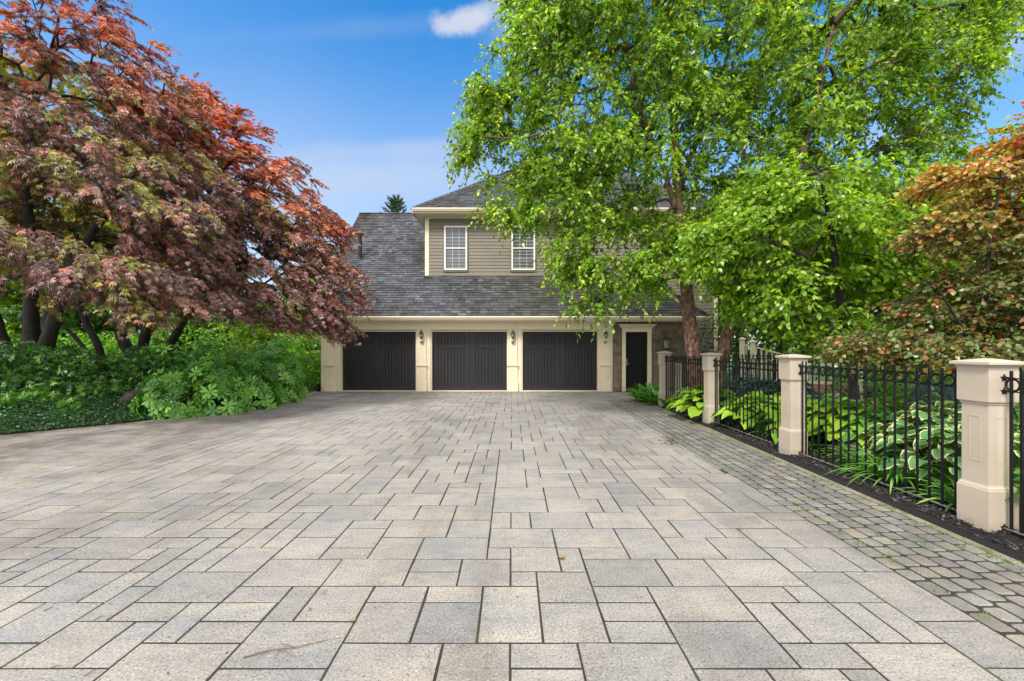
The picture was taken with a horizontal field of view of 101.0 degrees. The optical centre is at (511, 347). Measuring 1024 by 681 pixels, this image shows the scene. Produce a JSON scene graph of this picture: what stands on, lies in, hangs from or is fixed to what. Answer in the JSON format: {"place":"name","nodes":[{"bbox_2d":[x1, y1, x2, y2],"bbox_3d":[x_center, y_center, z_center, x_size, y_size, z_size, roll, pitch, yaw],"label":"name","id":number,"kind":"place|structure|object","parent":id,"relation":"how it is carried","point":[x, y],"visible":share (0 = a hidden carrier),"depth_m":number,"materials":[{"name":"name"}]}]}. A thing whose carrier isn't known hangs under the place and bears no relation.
{"place":"outdoors","nodes":[
{"label":"outdoors","id":0,"kind":"place"},
{"bbox_2d":[0,380,317,434],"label":"planting bed","id":1,"kind":"object","parent":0,"point":[51,409],"visible":0.1,"depth_m":8.42,"materials":[{"name":"soil"}]},
{"bbox_2d":[0,349,25,398],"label":"azalea","id":2,"kind":"object","parent":1,"relation":"on","point":[8,366],"visible":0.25,"depth_m":9.39,"materials":[{"name":"green plant"}]},
{"bbox_2d":[0,394,35,412],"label":"seedling shrub","id":3,"kind":"object","parent":1,"relation":"on","point":[5,399],"visible":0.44,"depth_m":8.38,"materials":[{"name":"green plant"}]},
{"bbox_2d":[3,383,58,406],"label":"seedling shrub","id":4,"kind":"object","parent":1,"relation":"on","point":[37,392],"visible":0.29,"depth_m":8.80,"materials":[{"name":"green plant"}]},
{"bbox_2d":[0,338,78,399],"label":"azalea","id":5,"kind":"object","parent":1,"relation":"on","point":[24,360],"visible":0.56,"depth_m":9.38,"materials":[{"name":"green plant"}]},
{"bbox_2d":[32,390,76,407],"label":"seedling shrub","id":6,"kind":"object","parent":1,"relation":"on","point":[56,394],"visible":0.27,"depth_m":8.91,"materials":[{"name":"green plant"}]},
{"bbox_2d":[13,341,125,397],"bbox_3d":[-10.422,0.579,9.925,2.152,1.497,1.591,0,0,24],"label":"azalea","id":7,"kind":"object","parent":1,"relation":"on","point":[91,358],"visible":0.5,"depth_m":9.67,"materials":[{"name":"green plant"}]},
{"bbox_2d":[53,397,89,414],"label":"seedling shrub","id":8,"kind":"object","parent":1,"relation":"on","point":[65,403],"visible":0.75,"depth_m":8.67,"materials":[{"name":"green plant"}]},
{"bbox_2d":[0,159,184,382],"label":"slim maple","id":9,"kind":"object","parent":1,"relation":"on","point":[36,202],"visible":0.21,"depth_m":10.67,"materials":[{"name":"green plant"}]},
{"bbox_2d":[73,380,119,403],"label":"seedling shrub","id":10,"kind":"object","parent":1,"relation":"on","point":[95,390],"visible":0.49,"depth_m":9.48,"materials":[{"name":"green plant"}]},
{"bbox_2d":[0,37,215,378],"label":"golden maple","id":11,"kind":"object","parent":1,"relation":"on","point":[59,89],"visible":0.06,"depth_m":14.36,"materials":[{"name":"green plant"}]},
{"bbox_2d":[0,390,224,432],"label":"ground cover","id":12,"kind":"object","parent":1,"relation":"on","point":[89,412],"visible":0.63,"depth_m":8.50,"materials":[{"name":"green plant"}]},
{"bbox_2d":[71,351,163,398],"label":"azalea","id":13,"kind":"object","parent":1,"relation":"on","point":[109,358],"visible":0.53,"depth_m":10.01,"materials":[{"name":"green plant"}]},
{"bbox_2d":[0,0,246,387],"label":"japanese maple","id":14,"kind":"object","parent":1,"relation":"on","point":[132,290],"visible":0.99,"depth_m":8.19,"materials":[{"name":"red plant"}]},
{"bbox_2d":[115,389,144,406],"bbox_3d":[-8.765,1.338,9.795,0.712,0.776,0.781,0,0,33],"label":"boulder","id":15,"kind":"object","parent":1,"relation":"on","point":[129,396],"visible":0.17,"depth_m":9.49,"materials":[{"name":"grey stone"}]},
{"bbox_2d":[106,343,180,393],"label":"azalea","id":16,"kind":"object","parent":1,"relation":"on","point":[147,353],"visible":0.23,"depth_m":10.69,"materials":[{"name":"green plant"}]},
{"bbox_2d":[123,340,205,389],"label":"rhododendron","id":17,"kind":"object","parent":1,"relation":"on","point":[162,349],"visible":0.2,"depth_m":11.03,"materials":[{"name":"green plant"}]},
{"bbox_2d":[128,368,207,420],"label":"rhododendron","id":18,"kind":"object","parent":1,"relation":"on","point":[169,381],"visible":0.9,"depth_m":9.24,"materials":[{"name":"green plant"}]},
{"bbox_2d":[168,335,245,395],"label":"rhododendron","id":19,"kind":"object","parent":1,"relation":"on","point":[225,349],"visible":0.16,"depth_m":11.71,"materials":[{"name":"green plant"}]},
{"bbox_2d":[167,353,250,415],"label":"rhododendron","id":20,"kind":"object","parent":1,"relation":"on","point":[217,383],"visible":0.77,"depth_m":9.91,"materials":[{"name":"green plant"}]},
{"bbox_2d":[94,63,378,380],"bbox_3d":[-7.303,-2.910,11.168,7.697,8.754,4.391,0,0,0],"label":"japanese maple","id":21,"kind":"object","parent":1,"relation":"on","point":[268,221],"visible":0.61,"depth_m":10.51,"materials":[{"name":"red plant"}]},
{"bbox_2d":[210,350,281,410],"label":"rhododendron","id":22,"kind":"object","parent":1,"relation":"on","point":[256,380],"visible":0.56,"depth_m":10.81,"materials":[{"name":"green plant"}]},
{"bbox_2d":[242,337,309,397],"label":"rhododendron","id":23,"kind":"object","parent":1,"relation":"on","point":[276,345],"visible":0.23,"depth_m":13.46,"materials":[{"name":"green plant"}]},
{"bbox_2d":[248,346,306,404],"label":"rhododendron","id":24,"kind":"object","parent":1,"relation":"on","point":[287,375],"visible":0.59,"depth_m":11.97,"materials":[{"name":"green plant"}]},
{"bbox_2d":[293,350,320,390],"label":"garden shrub","id":25,"kind":"object","parent":1,"relation":"on","point":[312,364],"visible":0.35,"depth_m":15.39,"materials":[{"name":"green plant"}]},
{"bbox_2d":[0,391,1023,680],"bbox_3d":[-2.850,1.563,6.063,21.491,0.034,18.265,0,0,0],"label":"driveway","id":26,"kind":"structure","parent":0,"point":[568,605],"depth_m":3.08,"materials":[{"name":"grey stone"}]},
{"bbox_2d":[243,640,325,658],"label":"dry twig","id":27,"kind":"object","parent":26,"relation":"on","point":[265,651],"visible":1,"depth_m":2.15,"materials":[{"name":"brown wood"}]},
{"bbox_2d":[739,337,785,388],"bbox_3d":[7.998,0.598,13.223,1.619,1.904,0.220,0,0,32],"label":"deck railing","id":28,"kind":"object","parent":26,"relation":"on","point":[743,348],"visible":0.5,"depth_m":13.39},
{"bbox_2d":[609,398,1023,646],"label":"cobble border","id":29,"kind":"object","parent":26,"relation":"on","point":[991,622],"visible":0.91,"depth_m":3.60,"materials":[{"name":"grey stone"}]},
{"bbox_2d":[622,383,653,400],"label":"lily of the valley","id":30,"kind":"object","parent":29,"relation":"on","point":[633,390],"visible":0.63,"depth_m":12.18,"materials":[{"name":"green plant"}]},
{"bbox_2d":[649,435,693,445],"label":"leaf litter","id":31,"kind":"object","parent":29,"relation":"on","point":[668,440],"visible":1,"depth_m":7.04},
{"bbox_2d":[608,400,1021,617],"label":"joint weeds","id":32,"kind":"object","parent":29,"relation":"on","point":[899,548],"visible":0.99,"depth_m":3.97,"materials":[{"name":"green plant"}]},
{"bbox_2d":[651,404,1023,567],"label":"edging curb","id":33,"kind":"structure","parent":26,"relation":"on","point":[980,546],"depth_m":4.18,"materials":[{"name":"grey concrete"}]},
{"bbox_2d":[0,0,1023,347],"label":"sky","id":34,"kind":"structure","parent":0,"point":[362,93],"materials":[{"name":"blue"}]},
{"bbox_2d":[108,348,1022,423],"bbox_3d":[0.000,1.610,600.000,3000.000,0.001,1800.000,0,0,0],"label":"lawn","id":35,"kind":"structure","parent":0,"point":[815,376],"depth_m":23.80,"materials":[{"name":"green plant"}]},
{"bbox_2d":[4,324,19,372],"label":"garden shrub","id":36,"kind":"object","parent":35,"relation":"on","point":[10,334],"visible":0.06,"depth_m":19.87,"materials":[{"name":"green plant"}]},
{"bbox_2d":[0,272,76,344],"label":"garden tree","id":37,"kind":"object","parent":35,"relation":"on","point":[15,311],"visible":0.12,"depth_m":20.52,"materials":[{"name":"green plant"}]},
{"bbox_2d":[0,215,114,369],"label":"garden tree","id":38,"kind":"object","parent":35,"relation":"on","point":[14,298],"visible":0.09,"depth_m":22.35,"materials":[{"name":"plant"}]},
{"bbox_2d":[1,329,125,378],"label":"garden shrub","id":39,"kind":"object","parent":35,"relation":"on","point":[69,339],"visible":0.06,"depth_m":21.07,"materials":[{"name":"green plant"}]},
{"bbox_2d":[19,217,203,367],"bbox_3d":[-23.535,-3.102,25.851,9.049,11.049,9.679,0,0,0],"label":"garden tree","id":40,"kind":"object","parent":35,"relation":"on","point":[105,330],"visible":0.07,"depth_m":24.13,"materials":[{"name":"plant"}]},
{"bbox_2d":[57,332,167,379],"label":"garden shrub","id":41,"kind":"object","parent":35,"relation":"on","point":[108,342],"visible":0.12,"depth_m":21.93,"materials":[{"name":"green plant"}]},
{"bbox_2d":[113,325,227,362],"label":"garden shrub","id":42,"kind":"object","parent":35,"relation":"on","point":[194,336],"visible":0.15,"depth_m":23.41,"materials":[{"name":"green plant"}]},
{"bbox_2d":[153,257,262,361],"bbox_3d":[-18.553,-2.120,27.041,8.183,9.199,8.521,0,0,-32],"label":"garden tree","id":43,"kind":"object","parent":35,"relation":"on","point":[211,328],"visible":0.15,"depth_m":24.34,"materials":[{"name":"green plant"}]},
{"bbox_2d":[216,279,320,370],"bbox_3d":[-11.653,-0.515,22.247,6.887,6.419,6.437,0,0,0],"label":"garden tree","id":44,"kind":"object","parent":35,"relation":"on","point":[245,338],"visible":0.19,"depth_m":21.06,"materials":[{"name":"green plant"}]},
{"bbox_2d":[269,318,320,384],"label":"garden shrub","id":45,"kind":"object","parent":35,"relation":"on","point":[291,349],"visible":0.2,"depth_m":17.06,"materials":[{"name":"green plant"}]},
{"bbox_2d":[380,194,406,212],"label":"pine tree","id":46,"kind":"object","parent":35,"relation":"on","point":[394,202],"visible":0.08,"depth_m":26.73,"materials":[{"name":"green plant"}]},
{"bbox_2d":[308,165,717,391],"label":"garage house","id":47,"kind":"structure","parent":35,"relation":"on","point":[454,291],"depth_m":15.22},
{"bbox_2d":[356,231,363,260],"bbox_3d":[-6.130,-4.065,17.040,0.312,1.270,0.320,0,0,0],"label":"vent pipe","id":48,"kind":"object","parent":47,"relation":"attached to","point":[360,233],"visible":0.81,"depth_m":16.98,"materials":[{"name":"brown metal"}]},
{"bbox_2d":[343,332,415,389],"bbox_3d":[-4.762,0.474,15.238,2.654,2.113,0.064,0,0,0],"label":"garage door","id":49,"kind":"structure","parent":47,"relation":"in","point":[382,360],"depth_m":15.22,"materials":[{"name":"brown wood"}]},
{"bbox_2d":[443,225,467,271],"bbox_3d":[-2.160,-3.819,16.205,0.966,1.801,0.070,0,0,0],"label":"window","id":50,"kind":"structure","parent":47,"relation":"in","point":[445,227],"depth_m":16.21,"materials":[{"name":"white"}]},
{"bbox_2d":[433,332,506,389],"bbox_3d":[-1.522,0.474,15.238,2.680,2.113,0.064,0,0,0],"label":"garage door","id":51,"kind":"structure","parent":47,"relation":"in","point":[461,360],"depth_m":15.22,"materials":[{"name":"brown wood"}]},
{"bbox_2d":[510,225,535,271],"bbox_3d":[0.433,-3.819,16.205,0.996,1.801,0.070,0,0,0],"label":"window","id":52,"kind":"structure","parent":47,"relation":"in","point":[512,269],"depth_m":16.23,"materials":[{"name":"white"}]},
{"bbox_2d":[523,332,596,389],"bbox_3d":[1.719,0.474,15.238,2.671,2.113,0.064,0,0,0],"label":"garage door","id":53,"kind":"structure","parent":47,"relation":"in","point":[551,360],"depth_m":15.22,"materials":[{"name":"brown wood"}]},
{"bbox_2d":[626,332,646,389],"bbox_3d":[4.440,0.476,15.093,0.778,2.088,0.114,0,0,0],"label":"entry door","id":54,"kind":"structure","parent":47,"relation":"in","point":[636,342],"depth_m":15.11,"materials":[{"name":"black paint"}]},
{"bbox_2d":[662,331,670,349],"bbox_3d":[5.440,-0.254,14.919,0.305,0.667,0.362,0,0,0],"label":"entry lantern","id":55,"kind":"object","parent":47,"relation":"attached to","point":[666,342],"visible":1,"depth_m":14.82,"materials":[{"name":"grey metal"}]},
{"bbox_2d":[656,351,672,406],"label":"fence pillar","id":56,"kind":"structure","parent":35,"relation":"on","point":[663,380],"depth_m":11.08,"materials":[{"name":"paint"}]},
{"bbox_2d":[682,312,740,394],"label":"garden shrub","id":57,"kind":"object","parent":35,"relation":"on","point":[711,337],"visible":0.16,"depth_m":14.07,"materials":[{"name":"green plant"}]},
{"bbox_2d":[718,211,841,387],"bbox_3d":[10.839,-2.623,17.007,6.898,8.467,6.991,0,0,0],"label":"garden tree","id":58,"kind":"object","parent":35,"relation":"on","point":[737,342],"depth_m":17.34,"materials":[{"name":"green plant"}]},
{"bbox_2d":[736,187,958,388],"bbox_3d":[10.606,-2.105,13.900,6.078,7.438,6.274,0,0,-30],"label":"garden tree","id":59,"kind":"object","parent":35,"relation":"on","point":[781,332],"visible":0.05,"depth_m":13.73,"materials":[{"name":"green plant"}]},
{"bbox_2d":[864,156,1023,379],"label":"garden tree","id":60,"kind":"object","parent":35,"relation":"on","point":[1004,221],"visible":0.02,"depth_m":13.90,"materials":[{"name":"plant"}]},
{"bbox_2d":[876,179,1023,386],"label":"garden tree","id":61,"kind":"object","parent":35,"relation":"on","point":[1015,326],"visible":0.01,"depth_m":12.13,"materials":[{"name":"plant"}]},
{"bbox_2d":[718,267,774,375],"bbox_3d":[12.576,-2.796,24.110,7.152,8.814,7.680,0,0,0],"label":"garden tree","id":62,"kind":"object","parent":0,"point":[743,336],"visible":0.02,"depth_m":23.97,"materials":[{"name":"green plant"}]},
{"bbox_2d":[655,396,1023,562],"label":"mulch bed","id":63,"kind":"object","parent":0,"point":[951,526],"visible":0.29,"depth_m":4.41,"materials":[{"name":"black wood"}]},
{"bbox_2d":[440,0,825,409],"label":"birch tree","id":64,"kind":"object","parent":63,"relation":"on","point":[612,151],"visible":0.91,"depth_m":8.88,"materials":[{"name":"green plant"}]},
{"bbox_2d":[636,391,657,404],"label":"lily of the valley","id":65,"kind":"object","parent":63,"relation":"on","point":[650,400],"visible":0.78,"depth_m":11.44,"materials":[{"name":"green plant"}]},
{"bbox_2d":[633,382,673,398],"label":"lily of the valley","id":66,"kind":"object","parent":63,"relation":"on","point":[651,390],"visible":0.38,"depth_m":12.05,"materials":[{"name":"green plant"}]},
{"bbox_2d":[675,363,681,396],"bbox_3d":[4.338,0.955,11.002,0.195,1.190,0.065,0,0,0],"label":"ribbed post","id":67,"kind":"object","parent":63,"relation":"on","point":[677,378],"visible":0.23,"depth_m":11.00,"materials":[{"name":"grey metal"}]},
{"bbox_2d":[665,355,702,417],"bbox_3d":[4.015,0.858,9.851,0.061,1.345,2.419,0,0,0],"label":"iron fence panel","id":68,"kind":"object","parent":63,"relation":"on","point":[679,360],"visible":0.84,"depth_m":9.84,"materials":[{"name":"black metal"}]},
{"bbox_2d":[666,386,703,404],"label":"hosta","id":69,"kind":"object","parent":63,"relation":"on","point":[671,398],"visible":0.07,"depth_m":10.19,"materials":[{"name":"green plant"}]},
{"bbox_2d":[665,384,750,417],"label":"hosta","id":70,"kind":"object","parent":63,"relation":"on","point":[681,404],"visible":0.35,"depth_m":8.97,"materials":[{"name":"green plant"}]},
{"bbox_2d":[700,352,722,423],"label":"fence pillar","id":71,"kind":"structure","parent":63,"relation":"on","point":[708,369],"depth_m":8.41,"materials":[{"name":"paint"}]},
{"bbox_2d":[711,390,780,429],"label":"hosta","id":72,"kind":"object","parent":63,"relation":"on","point":[723,411],"visible":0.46,"depth_m":7.66,"materials":[{"name":"green plant"}]},
{"bbox_2d":[713,357,778,446],"bbox_3d":[4.015,0.858,7.266,0.061,1.345,2.249,0,0,0],"label":"iron fence panel","id":73,"kind":"object","parent":63,"relation":"on","point":[716,365],"visible":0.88,"depth_m":7.32,"materials":[{"name":"black metal"}]},
{"bbox_2d":[724,372,780,414],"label":"hosta","id":74,"kind":"object","parent":63,"relation":"on","point":[753,384],"visible":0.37,"depth_m":9.19,"materials":[{"name":"green plant"}]},
{"bbox_2d":[731,353,786,393],"bbox_3d":[7.386,0.838,12.565,1.901,1.345,0.061,0,0,-10],"label":"iron fence panel","id":75,"kind":"object","parent":63,"relation":"on","point":[756,355],"visible":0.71,"depth_m":12.54,"materials":[{"name":"black metal"}]},
{"bbox_2d":[748,380,824,406],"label":"hosta","id":76,"kind":"object","parent":63,"relation":"on","point":[815,393],"visible":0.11,"depth_m":8.65,"materials":[{"name":"green plant"}]},
{"bbox_2d":[775,354,811,454],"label":"fence pillar","id":77,"kind":"structure","parent":63,"relation":"on","point":[790,426],"depth_m":5.91,"materials":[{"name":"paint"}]},
{"bbox_2d":[748,399,847,443],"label":"hosta","id":78,"kind":"object","parent":63,"relation":"on","point":[815,409],"visible":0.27,"depth_m":6.65,"materials":[{"name":"green plant"}]},
{"bbox_2d":[771,436,831,456],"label":"daylily","id":79,"kind":"object","parent":63,"relation":"on","point":[815,445],"visible":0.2,"depth_m":6.19,"materials":[{"name":"green plant"}]},
{"bbox_2d":[807,363,862,398],"bbox_3d":[8.242,0.880,11.059,1.480,1.340,0.390,0,0,26],"label":"porch railing","id":80,"kind":"object","parent":63,"relation":"on","point":[815,385],"visible":0.07,"depth_m":10.96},
{"bbox_2d":[807,394,870,439],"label":"hosta","id":81,"kind":"object","parent":63,"relation":"on","point":[829,400],"visible":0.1,"depth_m":6.82,"materials":[{"name":"green plant"}]},
{"bbox_2d":[664,140,1023,399],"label":"dogwood tree","id":82,"kind":"object","parent":63,"relation":"on","point":[756,213],"visible":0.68,"depth_m":7.31,"materials":[{"name":"green plant"}]},
{"bbox_2d":[667,0,1023,416],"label":"birch tree","id":83,"kind":"object","parent":63,"relation":"on","point":[900,46],"visible":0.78,"depth_m":8.68,"materials":[{"name":"green plant"}]},
{"bbox_2d":[811,436,889,469],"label":"daylily","id":84,"kind":"object","parent":63,"relation":"on","point":[846,457],"visible":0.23,"depth_m":5.44,"materials":[{"name":"green plant"}]},
{"bbox_2d":[828,439,891,460],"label":"daylily","id":85,"kind":"object","parent":63,"relation":"on","point":[853,443],"visible":0.2,"depth_m":5.65,"materials":[{"name":"green plant"}]},
{"bbox_2d":[807,401,913,456],"bbox_3d":[5.082,1.155,6.102,1.702,0.760,1.735,0,0,-37],"label":"hosta","id":86,"kind":"object","parent":63,"relation":"on","point":[837,421],"visible":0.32,"depth_m":5.95,"materials":[{"name":"green plant"}]},
{"bbox_2d":[820,365,914,402],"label":"garden shrub","id":87,"kind":"object","parent":63,"relation":"on","point":[836,383],"visible":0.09,"depth_m":9.63,"materials":[{"name":"green plant"}]},
{"bbox_2d":[798,361,957,514],"bbox_3d":[4.015,0.858,4.794,0.061,1.345,2.192,0,0,0],"label":"iron fence panel","id":88,"kind":"object","parent":63,"relation":"on","point":[917,375],"visible":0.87,"depth_m":4.54,"materials":[{"name":"black metal"}]},
{"bbox_2d":[822,443,953,494],"bbox_3d":[4.292,1.350,4.744,1.286,0.392,1.274,0,0,0],"label":"daylily","id":89,"kind":"object","parent":63,"relation":"on","point":[898,475],"visible":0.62,"depth_m":4.68,"materials":[{"name":"green plant"}]},
{"bbox_2d":[863,365,915,402],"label":"garden shrub","id":90,"kind":"object","parent":63,"relation":"on","point":[882,382],"visible":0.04,"depth_m":10.67,"materials":[{"name":"green plant"}]},
{"bbox_2d":[850,394,944,434],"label":"hosta","id":91,"kind":"object","parent":63,"relation":"on","point":[900,405],"visible":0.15,"depth_m":6.17,"materials":[{"name":"green plant"}]},
{"bbox_2d":[852,427,950,468],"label":"hosta","id":92,"kind":"object","parent":63,"relation":"on","point":[878,437],"visible":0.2,"depth_m":5.00,"materials":[{"name":"green plant"}]},
{"bbox_2d":[863,364,951,418],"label":"garden shrub","id":93,"kind":"object","parent":63,"relation":"on","point":[879,389],"visible":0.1,"depth_m":8.96,"materials":[{"name":"green plant"}]},
{"bbox_2d":[808,100,1023,385],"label":"copper leaved tree","id":94,"kind":"object","parent":63,"relation":"on","point":[920,344],"visible":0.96,"depth_m":5.30,"materials":[{"name":"orange plant"}]},
{"bbox_2d":[907,382,961,416],"bbox_3d":[7.471,1.055,7.394,1.134,0.990,1.001,0,0,0],"label":"blue spruce","id":95,"kind":"object","parent":63,"relation":"on","point":[948,392],"visible":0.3,"depth_m":7.30,"materials":[{"name":"plant"}]},
{"bbox_2d":[858,401,1019,468],"bbox_3d":[5.084,1.075,5.005,1.489,0.919,1.515,0,0,0],"label":"hosta","id":96,"kind":"object","parent":63,"relation":"on","point":[923,417],"visible":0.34,"depth_m":4.99,"materials":[{"name":"green plant"}]},
{"bbox_2d":[873,392,1018,456],"bbox_3d":[5.444,1.056,5.336,1.561,0.958,1.602,0,0,0],"label":"hosta","id":97,"kind":"object","parent":63,"relation":"on","point":[922,402],"visible":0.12,"depth_m":5.45,"materials":[{"name":"green plant"}]},
{"bbox_2d":[876,424,1019,488],"bbox_3d":[4.706,1.159,4.496,1.250,0.751,1.329,0,0,39],"label":"hosta","id":98,"kind":"object","parent":63,"relation":"on","point":[923,438],"visible":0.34,"depth_m":4.47,"materials":[{"name":"green plant"}]},
{"bbox_2d":[892,472,1019,520],"bbox_3d":[4.288,1.378,4.006,0.837,0.321,0.934,0,0,0],"label":"daylily","id":99,"kind":"object","parent":63,"relation":"on","point":[949,493],"visible":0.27,"depth_m":4.11,"materials":[{"name":"green plant"}]},
{"bbox_2d":[922,421,1019,487],"bbox_3d":[4.969,1.107,4.111,1.206,0.855,1.359,0,0,0],"label":"hosta","id":100,"kind":"object","parent":63,"relation":"on","point":[1016,450],"visible":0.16,"depth_m":4.17,"materials":[{"name":"green plant"}]},
{"bbox_2d":[949,358,1023,531],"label":"fence pillar","id":101,"kind":"structure","parent":63,"relation":"on","point":[982,489],"depth_m":3.48,"materials":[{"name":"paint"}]},
{"bbox_2d":[960,367,1021,433],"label":"garden shrub","id":102,"kind":"object","parent":63,"relation":"on","point":[1016,416],"visible":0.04,"depth_m":6.64,"materials":[{"name":"green plant"}]},
{"bbox_2d":[1004,470,1019,503],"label":"hosta","id":103,"kind":"object","parent":63,"relation":"on","point":[1017,484],"visible":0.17,"depth_m":3.54,"materials":[{"name":"green plant"}]},
{"bbox_2d":[1001,371,1023,538],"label":"iron fence panel","id":104,"kind":"object","parent":63,"relation":"on","point":[1010,390],"visible":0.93,"depth_m":3.39,"materials":[{"name":"black metal"}]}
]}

